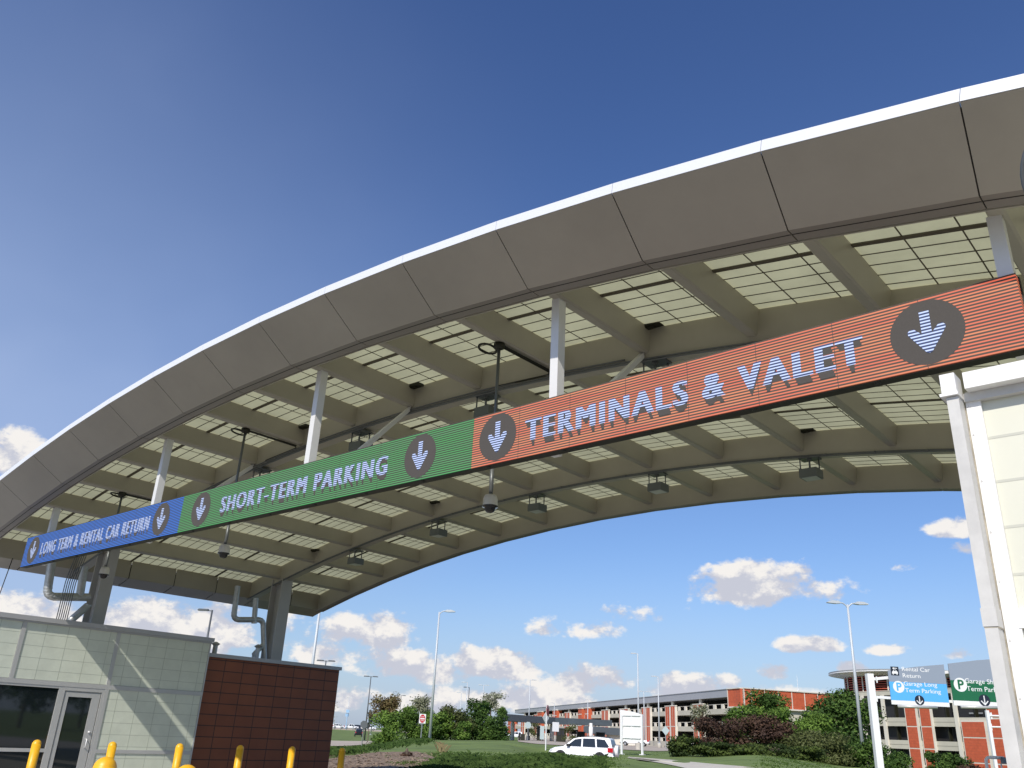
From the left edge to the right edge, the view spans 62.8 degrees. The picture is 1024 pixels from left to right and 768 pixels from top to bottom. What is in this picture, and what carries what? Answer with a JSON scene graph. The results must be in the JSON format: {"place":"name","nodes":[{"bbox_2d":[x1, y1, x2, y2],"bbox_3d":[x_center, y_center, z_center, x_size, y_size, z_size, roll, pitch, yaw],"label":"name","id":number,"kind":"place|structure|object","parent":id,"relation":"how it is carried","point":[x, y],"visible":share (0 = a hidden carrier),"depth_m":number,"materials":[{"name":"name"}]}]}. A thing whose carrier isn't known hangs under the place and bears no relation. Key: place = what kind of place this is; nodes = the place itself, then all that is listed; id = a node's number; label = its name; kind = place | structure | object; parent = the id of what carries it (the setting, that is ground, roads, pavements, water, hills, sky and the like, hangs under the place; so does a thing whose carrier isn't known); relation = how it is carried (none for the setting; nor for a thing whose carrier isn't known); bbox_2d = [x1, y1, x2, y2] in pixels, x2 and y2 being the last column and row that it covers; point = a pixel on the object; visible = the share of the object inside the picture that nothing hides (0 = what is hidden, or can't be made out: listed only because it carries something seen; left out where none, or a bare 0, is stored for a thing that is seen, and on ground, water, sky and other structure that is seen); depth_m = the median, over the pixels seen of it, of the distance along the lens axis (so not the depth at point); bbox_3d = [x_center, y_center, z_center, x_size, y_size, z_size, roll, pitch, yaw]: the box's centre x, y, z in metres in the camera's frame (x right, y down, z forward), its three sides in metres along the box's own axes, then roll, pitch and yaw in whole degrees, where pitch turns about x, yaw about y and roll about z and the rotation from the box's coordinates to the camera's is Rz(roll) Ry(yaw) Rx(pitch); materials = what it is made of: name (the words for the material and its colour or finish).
{"place":"outdoors","nodes":[
{"label":"outdoors","id":0,"kind":"place"},
{"bbox_2d":[67,603,91,620],"bbox_3d":[-11.610,6.288,22.430,0.212,0.861,0.540,-16,-29,38],"label":"roof duct","id":1,"kind":"object","parent":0,"point":[80,612],"visible":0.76,"depth_m":22.43,"materials":[{"name":"grey metal"}]},
{"bbox_2d":[331,740,371,745],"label":"parking entry road","id":2,"kind":"structure","parent":0,"point":[340,743],"depth_m":118.02,"materials":[{"name":"grey concrete"}]},
{"bbox_2d":[329,737,434,756],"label":"tall grass","id":3,"kind":"structure","parent":0,"point":[364,748],"depth_m":55.31,"materials":[{"name":"green plant"}]},
{"bbox_2d":[434,741,450,751],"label":"dry grass","id":4,"kind":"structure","parent":0,"point":[441,747],"depth_m":48.29,"materials":[{"name":"beige plant"}]},
{"bbox_2d":[0,0,1023,731],"label":"sky","id":5,"kind":"structure","parent":0,"point":[176,175],"materials":[{"name":"blue"}]},
{"bbox_2d":[518,737,667,750],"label":"plaza","id":6,"kind":"structure","parent":0,"point":[625,747],"depth_m":127.87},
{"bbox_2d":[552,722,558,735],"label":"rectangular sign","id":7,"kind":"object","parent":6,"relation":"on","point":[555,727],"visible":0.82,"depth_m":125.39,"materials":[{"name":"white metal"}]},
{"bbox_2d":[503,714,611,740],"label":"exit plaza canopy","id":8,"kind":"object","parent":6,"relation":"on","point":[590,723],"visible":0.73,"depth_m":158.84,"materials":[{"name":"grey metal"}]},
{"bbox_2d":[556,728,565,741],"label":"pay booth","id":9,"kind":"object","parent":6,"relation":"on","point":[559,734],"visible":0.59,"depth_m":156.09,"materials":[{"name":"black"}]},
{"bbox_2d":[630,653,639,742],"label":"light pole","id":10,"kind":"object","parent":6,"relation":"on","point":[637,682],"visible":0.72,"depth_m":143.74,"materials":[{"name":"grey metal"}]},
{"bbox_2d":[623,740,649,745],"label":"pickup truck","id":11,"kind":"object","parent":6,"relation":"on","point":[645,742],"visible":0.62,"depth_m":159.09,"materials":[{"name":"white paint"}]},
{"bbox_2d":[651,676,661,747],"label":"light pole","id":12,"kind":"object","parent":6,"relation":"on","point":[659,745],"visible":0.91,"depth_m":149.76,"materials":[{"name":"metal"}]},
{"bbox_2d":[329,728,871,767],"bbox_3d":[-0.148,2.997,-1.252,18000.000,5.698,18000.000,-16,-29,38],"label":"ground","id":13,"kind":"structure","parent":0,"point":[509,746],"depth_m":53.55,"materials":[{"name":"green plant"}]},
{"bbox_2d":[198,608,212,636],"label":"light pole","id":14,"kind":"object","parent":13,"relation":"on","point":[199,609],"visible":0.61,"depth_m":74.28,"materials":[{"name":"grey metal"}]},
{"bbox_2d":[311,612,320,663],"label":"light pole","id":15,"kind":"object","parent":13,"relation":"on","point":[315,641],"depth_m":70.34,"materials":[{"name":"white metal"}]},
{"bbox_2d":[363,676,377,740],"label":"light pole","id":16,"kind":"object","parent":13,"relation":"on","point":[368,705],"visible":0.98,"depth_m":146.22,"materials":[{"name":"grey metal"}]},
{"bbox_2d":[328,751,439,767],"bbox_3d":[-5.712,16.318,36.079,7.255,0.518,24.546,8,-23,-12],"label":"mulch bed","id":17,"kind":"object","parent":13,"relation":"on","point":[381,757],"visible":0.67,"depth_m":39.47,"materials":[{"name":"brown wood"}]},
{"bbox_2d":[367,691,401,718],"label":"tree","id":18,"kind":"object","parent":13,"relation":"on","point":[391,704],"visible":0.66,"depth_m":108.86,"materials":[{"name":"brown plant"}]},
{"bbox_2d":[369,710,407,743],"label":"bush","id":19,"kind":"object","parent":13,"relation":"on","point":[390,724],"visible":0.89,"depth_m":86.87,"materials":[{"name":"green plant"}]},
{"bbox_2d":[397,704,424,738],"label":"bush","id":20,"kind":"object","parent":13,"relation":"on","point":[410,726],"visible":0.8,"depth_m":88.34,"materials":[{"name":"green plant"}]},
{"bbox_2d":[409,694,431,724],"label":"tree","id":21,"kind":"object","parent":13,"relation":"on","point":[420,705],"visible":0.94,"depth_m":103.38,"materials":[{"name":"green plant"}]},
{"bbox_2d":[419,714,425,737],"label":"do not enter sign","id":22,"kind":"object","parent":13,"relation":"on","point":[422,718],"visible":0.98,"depth_m":79.24,"materials":[{"name":"metal"}]},
{"bbox_2d":[417,709,444,739],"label":"bush","id":23,"kind":"object","parent":13,"relation":"on","point":[436,730],"visible":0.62,"depth_m":87.05,"materials":[{"name":"green plant"}]},
{"bbox_2d":[428,610,454,737],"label":"light pole","id":24,"kind":"object","parent":13,"relation":"on","point":[432,705],"visible":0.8,"depth_m":82.80,"materials":[{"name":"grey metal"}]},
{"bbox_2d":[434,711,454,739],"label":"bush","id":25,"kind":"object","parent":13,"relation":"on","point":[446,725],"visible":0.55,"depth_m":87.91,"materials":[{"name":"green plant"}]},
{"bbox_2d":[438,704,476,739],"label":"bush","id":26,"kind":"object","parent":13,"relation":"on","point":[459,716],"visible":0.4,"depth_m":88.92,"materials":[{"name":"green plant"}]},
{"bbox_2d":[451,721,472,739],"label":"bush","id":27,"kind":"object","parent":13,"relation":"on","point":[460,733],"visible":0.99,"depth_m":85.05,"materials":[{"name":"green plant"}]},
{"bbox_2d":[459,697,493,739],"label":"tree","id":28,"kind":"object","parent":13,"relation":"on","point":[479,711],"visible":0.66,"depth_m":90.70,"materials":[{"name":"green plant"}]},
{"bbox_2d":[479,706,510,740],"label":"bush","id":29,"kind":"object","parent":13,"relation":"on","point":[495,729],"visible":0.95,"depth_m":88.55,"materials":[{"name":"green plant"}]},
{"bbox_2d":[481,690,508,714],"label":"tree","id":30,"kind":"object","parent":13,"relation":"on","point":[493,702],"visible":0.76,"depth_m":111.34,"materials":[{"name":"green plant"}]},
{"bbox_2d":[399,749,611,767],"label":"tall grass","id":31,"kind":"structure","parent":13,"relation":"on","point":[468,759],"depth_m":35.69,"materials":[{"name":"green plant"}]},
{"bbox_2d":[529,723,540,738],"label":"tree","id":32,"kind":"object","parent":13,"relation":"on","point":[532,731],"visible":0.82,"depth_m":188.92,"materials":[{"name":"green plant"}]},
{"bbox_2d":[545,705,548,749],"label":"stop sign","id":33,"kind":"object","parent":13,"relation":"on","point":[547,710],"visible":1,"depth_m":66.30,"materials":[{"name":"white metal"}]},
{"bbox_2d":[561,723,577,740],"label":"tree","id":34,"kind":"object","parent":13,"relation":"on","point":[568,730],"visible":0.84,"depth_m":139.56,"materials":[{"name":"green plant"}]},
{"bbox_2d":[549,736,619,756],"bbox_3d":[4.888,24.547,56.283,4.675,1.720,2.092,-5,-24,18],"label":"parked car","id":35,"kind":"object","parent":13,"relation":"on","point":[589,745],"visible":0.58,"depth_m":55.56,"materials":[{"name":"white paint"}]},
{"bbox_2d":[525,735,667,746],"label":"wall","id":36,"kind":"structure","parent":13,"relation":"on","point":[654,743],"depth_m":187.59,"materials":[{"name":"concrete"}]},
{"bbox_2d":[583,726,634,745],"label":"exit building","id":37,"kind":"structure","parent":13,"relation":"on","point":[613,733],"depth_m":176.56,"materials":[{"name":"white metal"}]},
{"bbox_2d":[620,710,645,754],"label":"billboard","id":38,"kind":"object","parent":13,"relation":"on","point":[631,726],"visible":0.85,"depth_m":69.73,"materials":[{"name":"white paint"}]},
{"bbox_2d":[508,687,858,743],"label":"parking garage","id":39,"kind":"structure","parent":13,"relation":"on","point":[674,713],"depth_m":218.40,"materials":[{"name":"red"}]},
{"bbox_2d":[828,669,950,699],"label":"rotunda","id":40,"kind":"structure","parent":39,"relation":"on","point":[847,676],"depth_m":180.94,"materials":[{"name":"black"}]},
{"bbox_2d":[664,734,702,756],"bbox_3d":[11.416,24.084,55.709,2.944,1.595,1.778,-16,-29,38],"label":"juniper","id":41,"kind":"object","parent":13,"relation":"on","point":[680,746],"visible":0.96,"depth_m":55.34,"materials":[{"name":"green plant"}]},
{"bbox_2d":[689,703,711,738],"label":"tree","id":42,"kind":"object","parent":13,"relation":"on","point":[697,711],"visible":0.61,"depth_m":81.26,"materials":[{"name":"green plant"}]},
{"bbox_2d":[692,741,732,756],"bbox_3d":[13.004,23.985,54.913,3.604,1.219,2.586,-3,-23,15],"label":"juniper","id":43,"kind":"object","parent":13,"relation":"on","point":[710,749],"visible":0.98,"depth_m":54.19,"materials":[{"name":"green plant"}]},
{"bbox_2d":[689,714,755,754],"bbox_3d":[14.809,25.062,59.407,5.281,3.097,3.780,-16,-29,38],"label":"bush","id":44,"kind":"object","parent":13,"relation":"on","point":[713,728],"visible":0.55,"depth_m":59.19,"materials":[{"name":"red plant"}]},
{"bbox_2d":[720,702,757,741],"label":"bush","id":45,"kind":"object","parent":13,"relation":"on","point":[734,712],"visible":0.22,"depth_m":69.04,"materials":[{"name":"green plant"}]},
{"bbox_2d":[722,742,775,755],"bbox_3d":[14.838,23.524,53.629,4.164,1.220,2.134,-16,-29,38],"label":"juniper","id":46,"kind":"object","parent":13,"relation":"on","point":[739,749],"visible":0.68,"depth_m":53.24,"materials":[{"name":"green plant"}]},
{"bbox_2d":[744,687,791,715],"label":"tree","id":47,"kind":"object","parent":13,"relation":"on","point":[767,700],"visible":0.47,"depth_m":82.69,"materials":[{"name":"green plant"}]},
{"bbox_2d":[738,712,799,745],"bbox_3d":[18.028,24.976,59.409,4.656,3.179,3.969,-16,-29,38],"label":"bush","id":48,"kind":"object","parent":13,"relation":"on","point":[763,730],"visible":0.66,"depth_m":58.83,"materials":[{"name":"red plant"}]},
{"bbox_2d":[748,743,802,759],"bbox_3d":[16.463,23.238,52.920,4.072,1.162,2.307,-16,-29,38],"label":"juniper","id":49,"kind":"object","parent":13,"relation":"on","point":[781,750],"visible":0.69,"depth_m":52.39,"materials":[{"name":"green plant"}]},
{"bbox_2d":[752,705,799,744],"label":"bush","id":50,"kind":"object","parent":13,"relation":"on","point":[782,714],"visible":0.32,"depth_m":68.98,"materials":[{"name":"green plant"}]},
{"bbox_2d":[787,745,831,761],"bbox_3d":[18.432,23.434,52.935,3.450,1.226,2.088,-16,-29,38],"label":"juniper","id":51,"kind":"object","parent":13,"relation":"on","point":[804,752],"visible":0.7,"depth_m":52.25,"materials":[{"name":"green plant"}]},
{"bbox_2d":[791,709,834,739],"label":"bush","id":52,"kind":"object","parent":13,"relation":"on","point":[816,721],"visible":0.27,"depth_m":67.36,"materials":[{"name":"green plant"}]},
{"bbox_2d":[778,729,860,766],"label":"bush","id":53,"kind":"object","parent":13,"relation":"on","point":[803,738],"visible":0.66,"depth_m":55.65,"materials":[{"name":"green plant"}]},
{"bbox_2d":[790,687,887,742],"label":"tree","id":54,"kind":"object","parent":13,"relation":"on","point":[839,707],"visible":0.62,"depth_m":72.63,"materials":[{"name":"green plant"}]},
{"bbox_2d":[826,600,869,766],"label":"light pole","id":55,"kind":"object","parent":13,"relation":"on","point":[855,677],"visible":0.69,"depth_m":64.09,"materials":[{"name":"metal"}]},
{"bbox_2d":[835,738,896,767],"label":"bush","id":56,"kind":"object","parent":13,"relation":"on","point":[864,755],"visible":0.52,"depth_m":56.52,"materials":[{"name":"green plant"}]},
{"bbox_2d":[874,749,914,767],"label":"bush","id":57,"kind":"object","parent":13,"relation":"on","point":[902,760],"visible":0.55,"depth_m":59.24,"materials":[{"name":"green plant"}]},
{"bbox_2d":[865,671,997,767],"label":"sign gantry","id":58,"kind":"object","parent":13,"relation":"on","point":[872,698],"visible":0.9,"depth_m":49.57,"materials":[{"name":"white metal"}]},
{"bbox_2d":[888,664,949,706],"bbox_3d":[24.441,18.100,50.527,3.433,2.421,0.180,2,-23,1],"label":"lane sign","id":59,"kind":"object","parent":58,"relation":"attached to","point":[923,685],"visible":1,"depth_m":50.40,"materials":[{"name":"blue metal"}]},
{"bbox_2d":[948,659,996,705],"bbox_3d":[28.245,17.964,50.596,3.606,2.847,0.179,2,-23,1],"label":"lane sign","id":60,"kind":"object","parent":58,"relation":"attached to","point":[971,683],"visible":0.66,"depth_m":50.47,"materials":[{"name":"green metal"}]},
{"bbox_2d":[858,688,1007,767],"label":"garage block","id":61,"kind":"structure","parent":13,"relation":"on","point":[917,733],"depth_m":145.43,"materials":[{"name":"red brick"}]},
{"bbox_2d":[923,750,956,767],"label":"bush","id":62,"kind":"object","parent":13,"relation":"on","point":[946,760],"visible":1,"depth_m":61.57,"materials":[{"name":"green plant"}]},
{"bbox_2d":[952,754,973,767],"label":"bush","id":63,"kind":"object","parent":13,"relation":"on","point":[958,760],"visible":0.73,"depth_m":61.45,"materials":[{"name":"green plant"}]},
{"bbox_2d":[985,710,1000,767],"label":"gate frame","id":64,"kind":"object","parent":13,"relation":"on","point":[988,715],"visible":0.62,"depth_m":43.60,"materials":[{"name":"white paint"}]},
{"bbox_2d":[628,757,745,767],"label":"sidewalk","id":65,"kind":"structure","parent":0,"point":[691,764],"depth_m":41.01,"materials":[{"name":"concrete"}]},
{"label":"plaza pavement","id":66,"kind":"structure","parent":0,"visible":0},
{"bbox_2d":[26,740,40,767],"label":"bollard","id":67,"kind":"object","parent":66,"relation":"on","point":[34,753],"visible":1,"depth_m":16.97,"materials":[{"name":"metal"}]},
{"bbox_2d":[93,757,116,767],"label":"bollard","id":68,"kind":"object","parent":66,"relation":"on","point":[106,762],"visible":1,"depth_m":11.91,"materials":[{"name":"metal"}]},
{"bbox_2d":[106,742,116,758],"bbox_3d":[-8.690,8.304,17.991,0.238,1.155,0.238,-16,-29,38],"label":"bollard","id":69,"kind":"object","parent":66,"relation":"on","point":[111,749],"visible":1,"depth_m":18.09,"materials":[{"name":"metal"}]},
{"bbox_2d":[0,612,341,767],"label":"toll office","id":70,"kind":"structure","parent":66,"relation":"on","point":[76,694],"depth_m":22.43,"materials":[{"name":"concrete"}]},
{"bbox_2d":[0,684,58,767],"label":"window glass","id":71,"kind":"structure","parent":70,"relation":"in","point":[26,712],"depth_m":20.13,"materials":[{"name":"black glass"}]},
{"bbox_2d":[0,682,63,767],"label":"window frame","id":72,"kind":"structure","parent":70,"relation":"in","point":[60,691],"depth_m":20.41,"materials":[{"name":"grey metal"}]},
{"bbox_2d":[56,555,86,619],"bbox_3d":[-11.435,5.242,22.219,0.024,2.606,0.779,-16,-29,38],"label":"conduit bundle","id":73,"kind":"object","parent":70,"relation":"on","point":[70,587],"visible":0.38,"depth_m":21.96,"materials":[{"name":"grey metal"}]},
{"bbox_2d":[45,686,104,767],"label":"door","id":74,"kind":"structure","parent":70,"relation":"in","point":[74,732],"depth_m":20.95,"materials":[{"name":"silver metal"}]},
{"bbox_2d":[231,586,266,658],"bbox_3d":[-8.156,7.569,26.198,0.180,2.255,1.566,-16,-29,38],"label":"roof duct","id":75,"kind":"object","parent":70,"relation":"on","point":[254,619],"visible":0.97,"depth_m":26.26,"materials":[{"name":"grey metal"}]},
{"bbox_2d":[254,644,261,657],"bbox_3d":[-7.884,8.323,25.938,0.255,0.511,0.249,-16,-29,38],"label":"roof vent","id":76,"kind":"object","parent":70,"relation":"on","point":[257,647],"visible":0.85,"depth_m":25.91,"materials":[{"name":"grey metal"}]},
{"bbox_2d":[172,743,183,767],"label":"bollard","id":77,"kind":"object","parent":66,"relation":"on","point":[178,753],"visible":1,"depth_m":19.13,"materials":[{"name":"metal"}]},
{"bbox_2d":[233,745,243,767],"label":"bollard","id":78,"kind":"object","parent":66,"relation":"on","point":[238,756],"visible":1,"depth_m":20.22,"materials":[{"name":"metal"}]},
{"bbox_2d":[286,746,295,767],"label":"bollard","id":79,"kind":"object","parent":66,"relation":"on","point":[291,757],"visible":1,"depth_m":21.26,"materials":[{"name":"metal"}]},
{"bbox_2d":[337,748,345,767],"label":"bollard","id":80,"kind":"object","parent":66,"relation":"on","point":[341,757],"visible":1,"depth_m":22.36,"materials":[{"name":"metal"}]},
{"bbox_2d":[0,74,1023,660],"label":"arched canopy","id":81,"kind":"object","parent":66,"relation":"on","point":[792,232],"visible":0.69,"depth_m":14.43,"materials":[{"name":"grey metal"}]},
{"bbox_2d":[43,562,90,600],"bbox_3d":[-11.885,5.254,22.462,0.223,1.158,1.318,-16,-29,38],"label":"roof duct","id":82,"kind":"object","parent":81,"relation":"attached to","point":[80,594],"visible":0.88,"depth_m":22.22,"materials":[{"name":"grey metal"}]},
{"bbox_2d":[98,492,151,578],"bbox_3d":[-9.730,3.963,21.091,1.323,2.114,1.539,-16,-29,38],"label":"dome camera","id":83,"kind":"object","parent":81,"relation":"hanging from","point":[104,572],"visible":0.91,"depth_m":20.55,"materials":[{"name":"grey metal"}]},
{"bbox_2d":[218,427,296,557],"bbox_3d":[-5.736,2.509,17.960,1.321,2.747,1.539,-16,-29,38],"label":"dome camera","id":84,"kind":"object","parent":81,"relation":"hanging from","point":[224,550],"visible":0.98,"depth_m":17.54,"materials":[{"name":"grey metal"}]},
{"bbox_2d":[252,467,271,477],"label":"canopy light","id":85,"kind":"object","parent":81,"relation":"hanging from","point":[262,470],"visible":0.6,"depth_m":19.55,"materials":[{"name":"grey metal"}]},
{"bbox_2d":[347,549,363,565],"bbox_3d":[-4.745,5.285,25.550,0.380,0.448,0.340,-16,-29,38],"label":"canopy light","id":86,"kind":"object","parent":81,"relation":"hanging from","point":[355,561],"visible":1,"depth_m":25.45,"materials":[{"name":"grey metal"}]},
{"bbox_2d":[348,429,372,450],"bbox_3d":[-3.133,1.202,17.461,0.380,0.448,0.340,-16,-29,38],"label":"canopy light","id":87,"kind":"object","parent":81,"relation":"hanging from","point":[355,445],"visible":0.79,"depth_m":17.39,"materials":[{"name":"grey metal"}]},
{"bbox_2d":[409,382,423,388],"bbox_3d":[-1.930,0.055,16.462,0.420,0.060,0.150,-16,-29,38],"label":"drain box","id":88,"kind":"object","parent":81,"relation":"attached to","point":[415,385],"visible":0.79,"depth_m":16.38,"materials":[{"name":"black metal"}]},
{"bbox_2d":[74,340,762,571],"bbox_3d":[-2.688,1.617,16.575,26.552,2.025,0.038,-16,-29,38],"label":"conduit run","id":89,"kind":"object","parent":81,"relation":"attached to","point":[484,392],"visible":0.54,"depth_m":15.23,"materials":[{"name":"grey metal"}]},
{"bbox_2d":[429,519,447,537],"bbox_3d":[-2.047,4.059,23.548,0.380,0.448,0.340,-16,-29,38],"label":"canopy light","id":90,"kind":"object","parent":81,"relation":"hanging from","point":[437,532],"visible":1,"depth_m":23.45,"materials":[{"name":"grey metal"}]},
{"bbox_2d":[474,391,500,417],"bbox_3d":[-0.432,0.414,15.254,0.380,0.448,0.340,-16,-29,38],"label":"canopy light","id":91,"kind":"object","parent":81,"relation":"hanging from","point":[486,409],"visible":0.73,"depth_m":15.16,"materials":[{"name":"grey metal"}]},
{"bbox_2d":[478,341,549,512],"bbox_3d":[-0.297,0.910,13.520,1.321,2.770,1.539,-16,-29,38],"label":"dome camera","id":92,"kind":"object","parent":81,"relation":"hanging from","point":[490,502],"visible":0.93,"depth_m":13.13,"materials":[{"name":"grey metal"}]},
{"bbox_2d":[20,215,1023,567],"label":"led sign","id":93,"kind":"object","parent":81,"relation":"attached to","point":[966,327],"visible":1,"depth_m":10.05,"materials":[{"name":"multicoloured"}]},
{"bbox_2d":[527,493,546,513],"bbox_3d":[0.658,3.050,21.439,0.380,0.448,0.340,-16,-29,38],"label":"canopy light","id":94,"kind":"object","parent":81,"relation":"hanging from","point":[536,507],"visible":1,"depth_m":21.34,"materials":[{"name":"grey metal"}]},
{"bbox_2d":[247,448,954,599],"bbox_3d":[1.108,3.472,20.537,26.577,1.976,0.060,-16,-29,38],"label":"conduit run","id":95,"kind":"object","parent":81,"relation":"attached to","point":[807,456],"visible":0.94,"depth_m":19.01,"materials":[{"name":"grey metal"}]},
{"bbox_2d":[644,322,663,329],"bbox_3d":[2.140,-0.892,13.023,0.420,0.060,0.150,-16,-29,38],"label":"drain box","id":96,"kind":"object","parent":81,"relation":"attached to","point":[652,326],"visible":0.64,"depth_m":12.95,"materials":[{"name":"black metal"}]},
{"bbox_2d":[642,357,671,372],"bbox_3d":[2.251,-0.150,12.959,0.380,0.448,0.340,-16,-29,38],"label":"canopy light","id":97,"kind":"object","parent":81,"relation":"hanging from","point":[654,364],"visible":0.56,"depth_m":12.98,"materials":[{"name":"grey metal"}]},
{"bbox_2d":[647,472,668,494],"bbox_3d":[3.359,2.262,19.231,0.380,0.448,0.340,-16,-29,38],"label":"canopy light","id":98,"kind":"object","parent":81,"relation":"hanging from","point":[656,487],"visible":1,"depth_m":19.14,"materials":[{"name":"grey metal"}]},
{"bbox_2d":[798,457,823,481],"bbox_3d":[6.042,1.698,16.936,0.380,0.448,0.340,-16,-29,38],"label":"canopy light","id":99,"kind":"object","parent":81,"relation":"hanging from","point":[810,473],"visible":1,"depth_m":16.84,"materials":[{"name":"grey metal"}]},
{"bbox_2d":[1020,151,1023,190],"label":"round sign","id":100,"kind":"object","parent":81,"relation":"attached to","point":[1022,171],"visible":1,"depth_m":3.22,"materials":[{"name":"grey metal"}]},
{"bbox_2d":[939,360,1023,767],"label":"toll booth","id":101,"kind":"object","parent":66,"relation":"on","point":[987,423],"visible":1,"depth_m":4.84,"materials":[{"name":"grey metal"}]},
{"bbox_2d":[984,756,1006,767],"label":"card reader stand","id":102,"kind":"object","parent":66,"relation":"on","point":[1003,759],"visible":0.97,"depth_m":12.04,"materials":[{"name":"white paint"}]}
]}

